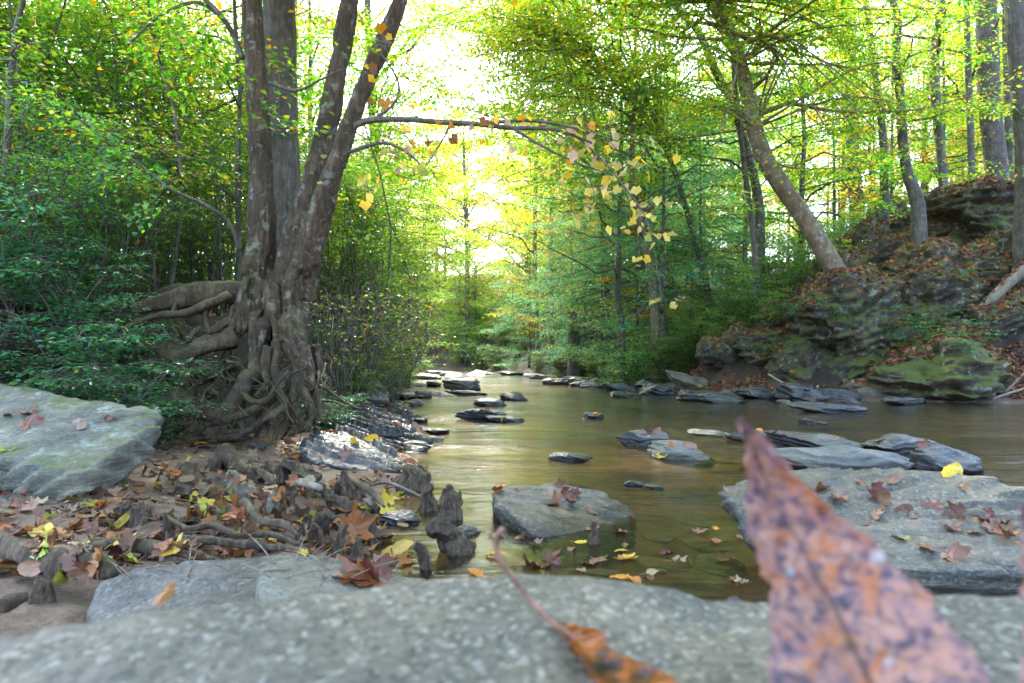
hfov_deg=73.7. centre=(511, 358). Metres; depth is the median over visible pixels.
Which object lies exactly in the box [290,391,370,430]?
shrub
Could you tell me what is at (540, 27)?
tree
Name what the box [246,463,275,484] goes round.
root knee
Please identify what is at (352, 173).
shrub
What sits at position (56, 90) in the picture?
shrub
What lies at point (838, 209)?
understory tree
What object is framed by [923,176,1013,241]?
rock ledge
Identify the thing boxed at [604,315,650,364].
shrub
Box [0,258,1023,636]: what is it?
ground
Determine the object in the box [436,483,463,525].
stump
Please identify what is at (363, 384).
shrub
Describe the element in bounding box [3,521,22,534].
fallen leaf
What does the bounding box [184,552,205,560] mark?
fallen leaf
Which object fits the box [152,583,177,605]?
fallen leaf
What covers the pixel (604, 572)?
sunken stone
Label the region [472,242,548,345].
understory tree
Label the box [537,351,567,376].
shrub
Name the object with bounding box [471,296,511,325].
shrub
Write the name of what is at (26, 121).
shrub
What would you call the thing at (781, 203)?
understory tree
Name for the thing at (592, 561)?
fallen leaf
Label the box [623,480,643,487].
creek stone
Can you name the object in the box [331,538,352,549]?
fallen leaf
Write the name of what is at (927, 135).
understory tree
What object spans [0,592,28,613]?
driftwood log
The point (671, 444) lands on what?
fallen leaf
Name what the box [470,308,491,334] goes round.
shrub
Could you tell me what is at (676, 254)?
understory tree
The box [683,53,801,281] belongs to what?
forest tree
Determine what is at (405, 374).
shrub
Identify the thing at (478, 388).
creek stone
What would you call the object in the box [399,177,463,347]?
understory tree
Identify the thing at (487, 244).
understory tree
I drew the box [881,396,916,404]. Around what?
creek stone
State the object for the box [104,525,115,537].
fallen leaf
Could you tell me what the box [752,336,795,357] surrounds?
seedling
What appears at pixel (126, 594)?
rock
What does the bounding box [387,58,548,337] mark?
tree
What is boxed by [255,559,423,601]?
rock
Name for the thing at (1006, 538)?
fallen leaf
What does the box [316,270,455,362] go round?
shrub
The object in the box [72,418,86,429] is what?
fallen leaf
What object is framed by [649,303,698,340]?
shrub
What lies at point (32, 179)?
shrub
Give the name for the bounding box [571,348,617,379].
shrub
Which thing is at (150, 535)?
fallen leaf
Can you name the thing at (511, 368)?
shrub
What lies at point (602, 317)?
understory tree
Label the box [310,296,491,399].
shrub
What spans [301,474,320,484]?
fallen leaf
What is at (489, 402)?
creek stone
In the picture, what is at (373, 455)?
rock
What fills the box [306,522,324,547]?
root knee
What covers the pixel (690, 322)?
shrub
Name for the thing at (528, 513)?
rock
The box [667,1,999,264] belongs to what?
understory tree
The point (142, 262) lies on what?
shrub
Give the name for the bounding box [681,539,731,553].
sunken stone
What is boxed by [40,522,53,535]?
fallen leaf
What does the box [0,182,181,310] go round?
shrub
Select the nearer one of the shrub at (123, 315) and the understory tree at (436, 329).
the shrub at (123, 315)
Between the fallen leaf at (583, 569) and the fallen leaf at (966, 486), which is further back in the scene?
the fallen leaf at (966, 486)
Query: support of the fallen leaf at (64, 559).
on the driftwood log at (12, 548)
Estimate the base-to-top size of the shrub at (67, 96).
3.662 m
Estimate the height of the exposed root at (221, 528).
0.031 m
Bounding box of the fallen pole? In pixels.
[960,264,1023,324]
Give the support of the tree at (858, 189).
on the ground
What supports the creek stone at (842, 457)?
on the creek water
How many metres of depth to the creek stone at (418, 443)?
5.69 m
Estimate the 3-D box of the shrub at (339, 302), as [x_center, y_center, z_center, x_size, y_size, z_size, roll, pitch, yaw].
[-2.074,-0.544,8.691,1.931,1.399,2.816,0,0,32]
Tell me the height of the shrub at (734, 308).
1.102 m
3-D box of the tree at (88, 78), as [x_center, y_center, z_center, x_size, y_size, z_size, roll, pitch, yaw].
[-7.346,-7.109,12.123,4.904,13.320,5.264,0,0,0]
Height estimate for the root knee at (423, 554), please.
0.135 m
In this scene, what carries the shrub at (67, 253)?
on the ground
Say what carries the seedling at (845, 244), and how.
on the rock ledge at (873, 259)
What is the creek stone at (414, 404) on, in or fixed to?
on the ground
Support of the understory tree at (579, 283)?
on the ground
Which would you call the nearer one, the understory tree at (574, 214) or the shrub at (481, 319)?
the understory tree at (574, 214)
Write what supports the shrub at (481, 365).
on the ground
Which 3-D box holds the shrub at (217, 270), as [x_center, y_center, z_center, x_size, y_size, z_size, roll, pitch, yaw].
[-3.610,-1.781,8.002,2.066,2.819,2.396,0,0,37]
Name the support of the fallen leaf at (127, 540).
on the driftwood log at (142, 546)
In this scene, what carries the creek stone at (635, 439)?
on the creek water
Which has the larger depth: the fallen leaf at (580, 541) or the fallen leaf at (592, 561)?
the fallen leaf at (580, 541)
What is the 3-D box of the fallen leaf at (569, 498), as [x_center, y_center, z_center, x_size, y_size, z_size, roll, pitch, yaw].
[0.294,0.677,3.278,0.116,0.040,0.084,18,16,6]
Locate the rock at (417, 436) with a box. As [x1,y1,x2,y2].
[402,432,433,445]
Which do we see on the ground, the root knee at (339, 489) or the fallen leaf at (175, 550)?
the root knee at (339, 489)
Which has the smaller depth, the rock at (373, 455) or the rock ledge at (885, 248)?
the rock at (373, 455)
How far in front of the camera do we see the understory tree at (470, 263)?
59.58 m
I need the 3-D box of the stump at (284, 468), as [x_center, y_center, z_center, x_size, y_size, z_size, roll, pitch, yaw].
[-1.032,0.545,3.301,0.207,0.137,0.158,0,0,0]
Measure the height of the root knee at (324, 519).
0.161 m
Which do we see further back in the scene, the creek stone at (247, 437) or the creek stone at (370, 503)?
the creek stone at (247, 437)
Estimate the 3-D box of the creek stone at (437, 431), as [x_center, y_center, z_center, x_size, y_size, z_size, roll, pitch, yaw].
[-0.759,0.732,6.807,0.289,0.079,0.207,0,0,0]
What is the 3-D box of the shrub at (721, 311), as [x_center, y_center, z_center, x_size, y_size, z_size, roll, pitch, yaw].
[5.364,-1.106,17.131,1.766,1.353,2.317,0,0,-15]
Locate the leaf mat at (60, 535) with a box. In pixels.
[0,440,415,579]
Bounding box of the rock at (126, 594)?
[86,554,425,623]
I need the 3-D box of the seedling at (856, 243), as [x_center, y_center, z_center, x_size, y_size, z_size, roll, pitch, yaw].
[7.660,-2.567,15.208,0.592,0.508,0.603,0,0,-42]
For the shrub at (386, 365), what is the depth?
9.50 m
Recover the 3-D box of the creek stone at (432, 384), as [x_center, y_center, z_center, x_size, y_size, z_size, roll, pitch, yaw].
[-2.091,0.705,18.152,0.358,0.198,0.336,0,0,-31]
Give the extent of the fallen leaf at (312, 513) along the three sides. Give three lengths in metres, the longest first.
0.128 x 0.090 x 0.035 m
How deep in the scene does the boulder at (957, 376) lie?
11.56 m
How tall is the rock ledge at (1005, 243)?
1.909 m
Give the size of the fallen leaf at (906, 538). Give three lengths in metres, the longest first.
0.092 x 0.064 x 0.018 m
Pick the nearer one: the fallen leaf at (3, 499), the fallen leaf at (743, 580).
the fallen leaf at (743, 580)
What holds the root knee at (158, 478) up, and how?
on the ground
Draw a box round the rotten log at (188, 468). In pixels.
[160,462,228,497]
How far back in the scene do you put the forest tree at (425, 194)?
81.46 m
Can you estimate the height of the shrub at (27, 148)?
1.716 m
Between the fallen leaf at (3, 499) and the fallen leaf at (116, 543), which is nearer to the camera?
the fallen leaf at (116, 543)
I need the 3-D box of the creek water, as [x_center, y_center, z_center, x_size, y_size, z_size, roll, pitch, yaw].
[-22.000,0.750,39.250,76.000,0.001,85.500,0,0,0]
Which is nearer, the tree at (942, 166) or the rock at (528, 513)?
the rock at (528, 513)
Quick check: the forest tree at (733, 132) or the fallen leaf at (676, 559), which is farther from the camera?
the forest tree at (733, 132)
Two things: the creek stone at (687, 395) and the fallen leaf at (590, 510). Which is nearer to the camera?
the fallen leaf at (590, 510)
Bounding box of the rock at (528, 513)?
[492,483,637,568]
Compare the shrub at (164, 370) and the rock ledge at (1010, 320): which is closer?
the shrub at (164, 370)
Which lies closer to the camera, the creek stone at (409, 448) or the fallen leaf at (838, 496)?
the fallen leaf at (838, 496)
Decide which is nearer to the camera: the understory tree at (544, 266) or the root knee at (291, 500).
the root knee at (291, 500)
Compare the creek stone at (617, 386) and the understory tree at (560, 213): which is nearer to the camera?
the creek stone at (617, 386)
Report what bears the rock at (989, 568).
in the creek water
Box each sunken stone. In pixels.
[584,568,618,577]
[634,555,690,572]
[643,530,675,544]
[672,515,711,527]
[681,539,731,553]
[686,552,747,577]
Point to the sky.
(361, 2)
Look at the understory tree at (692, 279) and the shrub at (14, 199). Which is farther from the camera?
the understory tree at (692, 279)
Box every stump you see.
[205,443,264,473]
[274,458,322,485]
[390,464,431,495]
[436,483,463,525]
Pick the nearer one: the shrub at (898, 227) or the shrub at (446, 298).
the shrub at (898, 227)
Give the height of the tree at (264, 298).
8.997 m
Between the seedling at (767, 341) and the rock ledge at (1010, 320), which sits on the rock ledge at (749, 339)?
the seedling at (767, 341)
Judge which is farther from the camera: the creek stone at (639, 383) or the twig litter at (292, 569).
the creek stone at (639, 383)
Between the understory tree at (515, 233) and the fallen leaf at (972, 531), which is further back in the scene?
the understory tree at (515, 233)
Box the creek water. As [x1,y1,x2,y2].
[381,369,1023,597]
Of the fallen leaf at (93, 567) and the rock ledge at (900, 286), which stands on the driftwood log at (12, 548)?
the fallen leaf at (93, 567)
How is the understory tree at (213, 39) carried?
on the ground
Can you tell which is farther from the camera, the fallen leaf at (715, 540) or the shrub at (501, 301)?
the shrub at (501, 301)
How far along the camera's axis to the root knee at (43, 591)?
1.84 m
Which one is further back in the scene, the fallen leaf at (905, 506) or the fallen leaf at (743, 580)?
the fallen leaf at (905, 506)
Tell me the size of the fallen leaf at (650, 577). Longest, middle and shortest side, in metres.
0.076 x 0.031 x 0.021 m
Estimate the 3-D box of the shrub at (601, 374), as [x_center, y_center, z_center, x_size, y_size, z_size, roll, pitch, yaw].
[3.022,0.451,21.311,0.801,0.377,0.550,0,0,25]
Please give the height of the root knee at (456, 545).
0.199 m
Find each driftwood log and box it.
[0,529,119,579]
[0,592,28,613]
[79,537,214,559]
[274,475,322,490]
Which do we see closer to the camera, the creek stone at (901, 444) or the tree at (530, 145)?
the creek stone at (901, 444)
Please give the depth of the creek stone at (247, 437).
5.07 m
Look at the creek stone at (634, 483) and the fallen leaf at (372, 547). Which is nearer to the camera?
the fallen leaf at (372, 547)
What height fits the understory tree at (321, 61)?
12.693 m
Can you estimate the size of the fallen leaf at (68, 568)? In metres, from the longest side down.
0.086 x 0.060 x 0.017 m
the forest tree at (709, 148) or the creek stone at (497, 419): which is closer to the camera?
the creek stone at (497, 419)
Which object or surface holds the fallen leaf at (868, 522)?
on the rock at (989, 568)
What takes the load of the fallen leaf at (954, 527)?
on the rock at (989, 568)
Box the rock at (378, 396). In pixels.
[345,372,388,402]
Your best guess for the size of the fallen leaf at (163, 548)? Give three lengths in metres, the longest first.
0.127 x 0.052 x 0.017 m
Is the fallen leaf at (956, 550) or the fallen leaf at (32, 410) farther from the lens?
the fallen leaf at (32, 410)
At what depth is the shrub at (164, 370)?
4.38 m
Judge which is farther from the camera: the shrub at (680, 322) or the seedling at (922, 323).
the shrub at (680, 322)
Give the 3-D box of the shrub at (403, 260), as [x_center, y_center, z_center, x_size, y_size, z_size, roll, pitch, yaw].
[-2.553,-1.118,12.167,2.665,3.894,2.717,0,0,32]
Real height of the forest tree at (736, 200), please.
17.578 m
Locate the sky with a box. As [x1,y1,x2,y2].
[0,0,1001,274]
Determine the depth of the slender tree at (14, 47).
6.18 m
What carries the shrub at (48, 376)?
on the ground
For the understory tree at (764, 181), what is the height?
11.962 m
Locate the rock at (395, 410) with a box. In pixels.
[370,400,413,423]
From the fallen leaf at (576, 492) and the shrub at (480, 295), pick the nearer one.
the fallen leaf at (576, 492)
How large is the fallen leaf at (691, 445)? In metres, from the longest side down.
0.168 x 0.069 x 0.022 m
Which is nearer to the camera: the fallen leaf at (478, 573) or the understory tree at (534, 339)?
the fallen leaf at (478, 573)
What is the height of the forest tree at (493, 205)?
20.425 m
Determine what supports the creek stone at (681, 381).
on the ground
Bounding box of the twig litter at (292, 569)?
[0,438,407,579]
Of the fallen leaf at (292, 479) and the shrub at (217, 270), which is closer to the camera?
the fallen leaf at (292, 479)
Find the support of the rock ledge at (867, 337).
on the ground
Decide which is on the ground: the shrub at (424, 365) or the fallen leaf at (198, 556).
the shrub at (424, 365)
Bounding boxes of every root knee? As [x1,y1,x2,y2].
[26,572,56,604]
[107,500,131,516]
[126,501,157,527]
[156,471,162,481]
[159,512,174,540]
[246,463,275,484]
[264,461,271,472]
[273,483,297,495]
[288,491,299,513]
[294,522,304,539]
[298,514,311,529]
[303,481,319,498]
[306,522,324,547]
[311,509,335,538]
[327,523,348,556]
[333,480,346,495]
[340,470,366,499]
[349,536,361,563]
[363,511,384,550]
[412,541,435,578]
[414,483,440,517]
[425,517,475,568]
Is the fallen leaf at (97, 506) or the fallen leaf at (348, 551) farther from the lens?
the fallen leaf at (97, 506)
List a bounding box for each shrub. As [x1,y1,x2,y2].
[0,0,86,226]
[0,0,165,265]
[0,0,199,309]
[0,18,131,271]
[0,60,214,309]
[0,76,141,264]
[0,104,84,239]
[0,124,179,299]
[0,126,165,306]
[0,133,198,309]
[0,139,130,301]
[0,147,141,301]
[0,150,132,299]
[0,182,105,315]
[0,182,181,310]
[0,205,157,333]
[0,253,159,362]
[0,309,209,404]
[0,315,60,373]
[0,349,220,446]
[0,351,114,395]
[1,0,248,306]
[1,85,180,310]
[4,0,245,308]
[5,358,192,415]
[6,165,219,310]
[17,320,240,414]
[19,292,194,394]
[30,31,232,293]
[33,374,103,400]
[68,7,249,312]
[68,139,243,311]
[76,364,235,451]
[80,51,303,315]
[101,148,246,312]
[133,134,306,315]
[161,104,248,313]
[182,185,245,272]
[217,104,444,378]
[219,283,437,411]
[223,118,375,319]
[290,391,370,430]
[300,153,420,377]
[300,154,426,379]
[302,384,353,414]
[303,290,449,402]
[307,396,377,416]
[309,247,390,331]
[309,263,420,369]
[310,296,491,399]
[311,321,352,360]
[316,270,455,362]
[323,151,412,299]
[326,353,397,402]
[330,183,454,396]
[361,339,422,388]
[362,234,461,388]
[364,244,440,390]
[376,322,457,402]
[378,278,438,377]
[378,281,444,381]
[383,325,446,384]
[389,355,421,388]
[390,359,417,397]
[408,362,425,382]
[411,357,436,372]
[428,316,471,341]
[431,280,457,305]
[433,315,485,363]
[453,339,505,369]
[462,287,495,311]
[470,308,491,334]
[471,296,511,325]
[473,344,517,370]
[476,310,522,350]
[486,295,515,310]
[487,322,547,356]
[501,358,521,371]
[518,301,544,324]
[526,351,548,373]
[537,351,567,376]
[551,355,596,376]
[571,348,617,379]
[593,353,635,382]
[601,348,648,383]
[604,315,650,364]
[608,332,650,383]
[620,325,697,382]
[634,324,687,353]
[637,331,697,380]
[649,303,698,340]
[657,298,738,363]
[658,330,699,372]
[669,302,715,341]
[683,282,724,325]
[684,286,771,330]
[689,310,737,336]
[700,254,790,311]
[708,293,760,327]
[710,266,797,327]
[723,231,813,297]
[737,287,794,326]
[752,244,821,298]
[755,298,788,329]
[771,229,834,273]
[803,221,854,242]
[822,216,865,243]
[833,202,874,231]
[866,200,910,232]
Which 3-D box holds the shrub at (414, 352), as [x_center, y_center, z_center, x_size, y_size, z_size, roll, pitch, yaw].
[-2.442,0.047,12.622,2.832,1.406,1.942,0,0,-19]
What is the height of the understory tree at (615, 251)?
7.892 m
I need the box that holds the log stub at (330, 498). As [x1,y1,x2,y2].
[313,482,353,513]
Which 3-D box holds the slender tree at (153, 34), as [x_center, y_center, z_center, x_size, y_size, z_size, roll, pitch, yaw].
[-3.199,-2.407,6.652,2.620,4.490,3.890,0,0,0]
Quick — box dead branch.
[993,363,1023,398]
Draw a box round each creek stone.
[202,445,219,449]
[221,435,253,443]
[249,443,266,449]
[364,497,395,516]
[379,509,420,528]
[390,402,410,407]
[391,391,423,398]
[399,389,460,397]
[401,440,430,449]
[403,444,428,454]
[405,382,427,388]
[405,401,423,406]
[409,399,424,402]
[411,373,441,381]
[414,391,432,396]
[414,418,427,423]
[421,428,449,435]
[424,371,445,376]
[426,381,440,386]
[429,370,463,376]
[430,437,444,442]
[442,377,479,389]
[445,390,487,398]
[455,408,506,427]
[457,524,480,538]
[458,386,480,391]
[466,370,496,377]
[473,398,506,408]
[483,415,523,425]
[498,371,523,377]
[499,391,528,404]
[523,373,546,382]
[541,378,569,387]
[548,452,592,464]
[564,376,591,382]
[570,381,583,388]
[576,380,594,389]
[580,382,607,390]
[582,411,603,420]
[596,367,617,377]
[601,383,637,389]
[610,391,641,400]
[615,430,668,451]
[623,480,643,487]
[634,379,651,387]
[639,383,677,400]
[642,483,664,490]
[647,440,717,467]
[665,370,708,390]
[676,390,711,404]
[687,429,729,438]
[698,392,746,407]
[700,385,713,389]
[719,390,743,397]
[724,431,783,447]
[730,387,771,399]
[763,430,865,448]
[768,391,780,401]
[775,445,913,469]
[776,382,827,401]
[776,400,790,402]
[783,401,867,417]
[798,418,829,425]
[815,387,862,400]
[840,397,862,405]
[860,433,941,461]
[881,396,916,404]
[910,445,984,475]
[915,398,925,404]
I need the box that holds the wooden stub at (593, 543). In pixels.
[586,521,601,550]
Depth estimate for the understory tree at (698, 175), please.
37.69 m
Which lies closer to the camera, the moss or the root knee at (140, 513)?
the root knee at (140, 513)
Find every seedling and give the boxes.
[746,339,773,352]
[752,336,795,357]
[780,292,819,318]
[806,318,848,345]
[808,296,840,317]
[833,238,850,251]
[833,309,864,328]
[839,234,870,253]
[845,297,879,317]
[878,304,929,331]
[884,318,948,343]
[886,321,940,346]
[890,208,906,225]
[914,305,969,329]
[938,331,980,353]
[941,164,977,183]
[945,266,977,286]
[947,319,1014,344]
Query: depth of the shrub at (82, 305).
4.82 m
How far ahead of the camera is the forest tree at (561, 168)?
66.75 m
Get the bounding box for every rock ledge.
[695,322,751,370]
[733,327,790,364]
[764,335,883,382]
[784,267,906,356]
[786,249,882,295]
[804,273,817,282]
[835,219,909,260]
[839,377,894,396]
[863,264,918,341]
[882,236,1010,290]
[884,258,989,331]
[901,215,952,240]
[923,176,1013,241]
[924,315,973,337]
[956,285,1023,339]
[961,231,1012,290]
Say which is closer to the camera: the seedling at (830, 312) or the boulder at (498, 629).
the boulder at (498, 629)
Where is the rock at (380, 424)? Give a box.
[319,401,415,439]
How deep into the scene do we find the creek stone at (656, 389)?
13.96 m
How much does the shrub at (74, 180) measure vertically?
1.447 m
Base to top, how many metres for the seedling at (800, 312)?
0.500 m
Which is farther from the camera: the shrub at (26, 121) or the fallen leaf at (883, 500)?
the shrub at (26, 121)
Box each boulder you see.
[0,384,163,500]
[0,573,1023,682]
[865,328,1019,402]
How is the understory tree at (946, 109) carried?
on the ground
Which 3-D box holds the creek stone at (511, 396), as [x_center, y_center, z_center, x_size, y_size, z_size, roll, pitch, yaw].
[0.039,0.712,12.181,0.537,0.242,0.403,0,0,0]
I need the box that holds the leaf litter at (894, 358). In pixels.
[0,174,1023,563]
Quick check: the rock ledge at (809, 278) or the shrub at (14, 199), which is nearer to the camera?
the shrub at (14, 199)
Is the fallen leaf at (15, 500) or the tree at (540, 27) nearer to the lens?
the fallen leaf at (15, 500)
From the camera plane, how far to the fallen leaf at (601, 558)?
2.53 m
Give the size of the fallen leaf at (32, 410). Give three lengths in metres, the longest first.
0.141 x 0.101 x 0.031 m
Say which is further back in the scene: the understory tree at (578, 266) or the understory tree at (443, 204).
the understory tree at (443, 204)
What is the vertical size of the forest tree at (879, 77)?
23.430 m
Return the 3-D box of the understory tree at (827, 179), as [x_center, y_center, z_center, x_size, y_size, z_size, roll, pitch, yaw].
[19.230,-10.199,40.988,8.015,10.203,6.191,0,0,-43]
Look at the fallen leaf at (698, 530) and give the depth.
2.93 m
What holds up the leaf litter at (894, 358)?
on the ground
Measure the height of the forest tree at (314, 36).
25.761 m
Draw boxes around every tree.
[0,0,187,298]
[0,0,310,310]
[0,0,397,284]
[4,0,189,210]
[4,0,680,446]
[20,0,318,291]
[25,0,444,271]
[36,0,57,296]
[57,4,136,305]
[59,0,375,280]
[64,0,315,279]
[82,0,234,302]
[164,39,380,301]
[183,0,463,314]
[185,0,240,311]
[202,6,327,157]
[228,0,354,81]
[263,0,312,346]
[296,0,522,272]
[321,127,454,310]
[321,135,449,347]
[329,156,465,346]
[336,123,491,347]
[343,140,447,315]
[366,0,876,326]
[367,183,444,306]
[386,137,448,255]
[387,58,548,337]
[387,88,489,291]
[392,209,473,360]
[398,0,606,353]
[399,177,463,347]
[404,0,704,358]
[408,104,523,297]
[418,135,484,278]
[424,243,509,345]
[427,255,508,366]
[434,237,506,342]
[444,227,503,307]
[457,126,599,360]
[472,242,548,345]
[473,191,562,328]
[475,244,566,368]
[476,86,564,283]
[481,117,616,347]
[482,116,556,265]
[484,185,547,308]
[488,160,554,305]
[495,234,564,317]
[497,152,545,262]
[497,169,591,317]
[504,164,659,357]
[507,0,1023,270]
[508,92,735,382]
[510,178,633,348]
[515,187,616,328]
[517,137,690,344]
[521,99,751,361]
[521,121,628,321]
[521,220,578,323]
[522,60,782,382]
[524,168,673,378]
[527,0,760,381]
[527,89,752,364]
[527,123,626,292]
[527,231,593,317]
[531,109,660,292]
[533,197,648,332]
[538,90,609,252]
[544,106,605,269]
[544,311,609,376]
[547,213,633,327]
[549,178,629,347]
[557,0,794,290]
[567,175,704,353]
[572,113,767,312]
[573,165,677,318]
[592,162,705,374]
[594,73,806,329]
[594,168,723,310]
[595,154,738,309]
[606,62,714,275]
[615,116,796,299]
[616,119,781,312]
[621,146,768,295]
[624,179,733,305]
[629,2,872,325]
[642,93,726,301]
[654,8,840,288]
[662,64,736,284]
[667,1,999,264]
[668,4,844,279]
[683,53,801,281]
[689,3,817,279]
[706,123,787,268]
[716,96,866,280]
[725,113,848,265]
[736,147,830,270]
[742,32,878,245]
[755,8,835,258]
[757,0,941,234]
[761,7,980,245]
[762,0,1001,225]
[770,0,1003,235]
[780,114,878,254]
[785,122,866,237]
[796,85,899,217]
[797,0,958,225]
[798,0,1023,244]
[798,2,922,158]
[800,0,1005,186]
[811,107,898,212]
[817,82,915,216]
[836,0,1013,218]
[842,1,994,200]
[858,1,1003,202]
[862,0,1013,194]
[862,49,980,203]
[876,28,982,206]
[888,0,1013,197]
[890,0,999,183]
[895,65,1001,184]
[905,0,1005,180]
[911,0,1002,176]
[916,26,1013,191]
[921,38,1001,185]
[926,4,1003,176]
[945,45,1002,136]
[960,0,1013,176]
[974,0,1009,178]
[1004,0,1023,288]
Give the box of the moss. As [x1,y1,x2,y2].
[840,349,883,379]
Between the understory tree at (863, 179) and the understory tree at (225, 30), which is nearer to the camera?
the understory tree at (225, 30)
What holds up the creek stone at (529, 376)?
on the creek water
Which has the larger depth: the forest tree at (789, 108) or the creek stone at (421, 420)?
the forest tree at (789, 108)
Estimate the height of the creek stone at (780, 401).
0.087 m
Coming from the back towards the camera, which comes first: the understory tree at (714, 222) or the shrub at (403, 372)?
the understory tree at (714, 222)
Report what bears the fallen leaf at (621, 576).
on the creek water
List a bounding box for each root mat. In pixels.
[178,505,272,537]
[207,529,282,542]
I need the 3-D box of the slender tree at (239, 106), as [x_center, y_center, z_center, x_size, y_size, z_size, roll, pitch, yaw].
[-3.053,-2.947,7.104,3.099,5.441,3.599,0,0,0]
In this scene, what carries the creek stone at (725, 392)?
on the ground
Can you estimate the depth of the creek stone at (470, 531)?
2.90 m
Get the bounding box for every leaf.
[0,445,14,450]
[0,496,21,503]
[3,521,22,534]
[7,497,21,504]
[15,406,38,413]
[15,411,44,430]
[17,560,41,576]
[19,496,40,511]
[19,539,40,546]
[30,530,48,560]
[30,540,50,556]
[34,519,53,526]
[35,496,47,504]
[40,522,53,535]
[45,511,55,517]
[54,565,68,584]
[57,544,77,570]
[60,503,76,513]
[63,558,79,583]
[66,560,93,587]
[68,533,99,546]
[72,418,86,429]
[78,542,93,552]
[82,516,106,535]
[84,544,102,579]
[90,501,104,508]
[94,498,113,509]
[101,415,113,420]
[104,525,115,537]
[105,532,137,548]
[107,545,124,555]
[117,529,144,554]
[117,553,143,563]
[142,534,159,538]
[150,532,188,556]
[151,533,173,561]
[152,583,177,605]
[155,538,172,552]
[156,528,178,541]
[164,537,198,548]
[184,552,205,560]
[190,497,206,515]
[192,496,200,510]
[215,516,229,523]
[221,510,249,519]
[226,505,247,520]
[228,517,242,530]
[285,473,297,485]
[299,548,307,555]
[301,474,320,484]
[309,510,316,517]
[322,571,368,579]
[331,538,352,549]
[332,504,375,544]
[338,447,353,461]
[339,556,396,586]
[346,548,351,554]
[349,437,359,443]
[357,553,394,581]
[364,434,383,441]
[368,543,377,550]
[370,552,383,561]
[375,489,397,513]
[377,522,386,529]
[381,539,412,560]
[382,534,396,539]
[393,418,401,430]
[403,457,420,464]
[468,568,483,577]
[484,551,506,555]
[485,485,504,496]
[493,526,677,682]
[513,534,526,538]
[521,552,551,569]
[528,538,542,543]
[537,548,561,575]
[552,488,561,504]
[553,477,566,487]
[560,484,571,495]
[562,490,575,502]
[570,485,581,495]
[574,540,586,543]
[576,566,585,571]
[583,558,602,564]
[584,505,597,513]
[587,554,607,561]
[609,574,640,580]
[613,528,632,533]
[613,553,637,558]
[618,552,635,559]
[621,542,628,547]
[628,573,640,583]
[640,568,666,575]
[644,425,652,436]
[644,575,653,580]
[651,427,660,434]
[652,452,667,457]
[660,548,672,554]
[666,437,674,448]
[666,555,687,562]
[679,441,696,448]
[690,527,709,533]
[710,537,720,542]
[716,557,746,561]
[719,575,744,582]
[723,482,738,491]
[734,575,750,584]
[735,415,992,682]
[815,481,831,491]
[827,435,839,440]
[829,488,856,506]
[856,478,864,483]
[859,478,892,498]
[863,508,884,519]
[864,520,874,524]
[865,491,892,509]
[885,473,901,483]
[894,533,919,540]
[895,503,920,512]
[909,510,916,517]
[910,537,935,550]
[914,441,928,448]
[920,493,943,510]
[932,540,971,562]
[940,522,961,530]
[941,462,962,476]
[941,500,977,522]
[957,483,970,487]
[959,484,974,495]
[963,529,984,532]
[970,516,981,522]
[980,507,1006,518]
[982,516,1008,534]
[997,520,1020,540]
[998,535,1022,545]
[1018,503,1023,682]
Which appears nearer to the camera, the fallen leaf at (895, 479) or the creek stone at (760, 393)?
the fallen leaf at (895, 479)
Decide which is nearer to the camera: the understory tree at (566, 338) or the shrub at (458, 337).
the understory tree at (566, 338)
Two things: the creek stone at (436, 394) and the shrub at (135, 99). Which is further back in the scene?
the creek stone at (436, 394)
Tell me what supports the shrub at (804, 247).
on the ground
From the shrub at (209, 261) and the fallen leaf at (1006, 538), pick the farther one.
the shrub at (209, 261)
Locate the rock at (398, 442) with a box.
[378,437,405,451]
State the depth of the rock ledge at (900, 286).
13.58 m
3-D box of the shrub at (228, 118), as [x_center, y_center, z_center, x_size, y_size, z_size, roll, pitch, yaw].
[-4.412,-2.510,9.500,2.895,4.230,2.952,0,0,-12]
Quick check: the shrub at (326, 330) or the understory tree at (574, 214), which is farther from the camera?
the understory tree at (574, 214)
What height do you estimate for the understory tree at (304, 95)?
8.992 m
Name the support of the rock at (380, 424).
on the ground
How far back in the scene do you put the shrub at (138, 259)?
7.22 m
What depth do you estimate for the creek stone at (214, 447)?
4.69 m
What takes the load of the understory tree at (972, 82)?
on the ground
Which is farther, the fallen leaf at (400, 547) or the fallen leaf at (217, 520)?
the fallen leaf at (217, 520)
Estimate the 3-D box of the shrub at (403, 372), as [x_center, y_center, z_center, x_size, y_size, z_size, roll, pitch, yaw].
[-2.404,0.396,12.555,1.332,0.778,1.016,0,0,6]
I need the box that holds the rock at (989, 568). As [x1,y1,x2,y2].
[717,467,1023,596]
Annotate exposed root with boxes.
[158,511,299,546]
[175,534,299,552]
[228,491,299,536]
[340,478,385,507]
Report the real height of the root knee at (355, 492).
0.196 m
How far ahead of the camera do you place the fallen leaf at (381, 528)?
2.99 m
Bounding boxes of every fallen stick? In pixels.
[368,481,419,497]
[768,373,783,382]
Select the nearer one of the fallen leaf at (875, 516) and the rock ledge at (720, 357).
the fallen leaf at (875, 516)
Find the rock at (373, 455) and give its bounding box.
[300,423,429,472]
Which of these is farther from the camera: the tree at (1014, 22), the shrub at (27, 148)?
the tree at (1014, 22)
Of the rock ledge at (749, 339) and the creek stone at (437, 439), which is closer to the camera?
the creek stone at (437, 439)
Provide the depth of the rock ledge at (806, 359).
13.24 m
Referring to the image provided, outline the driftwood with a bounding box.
[226,470,300,522]

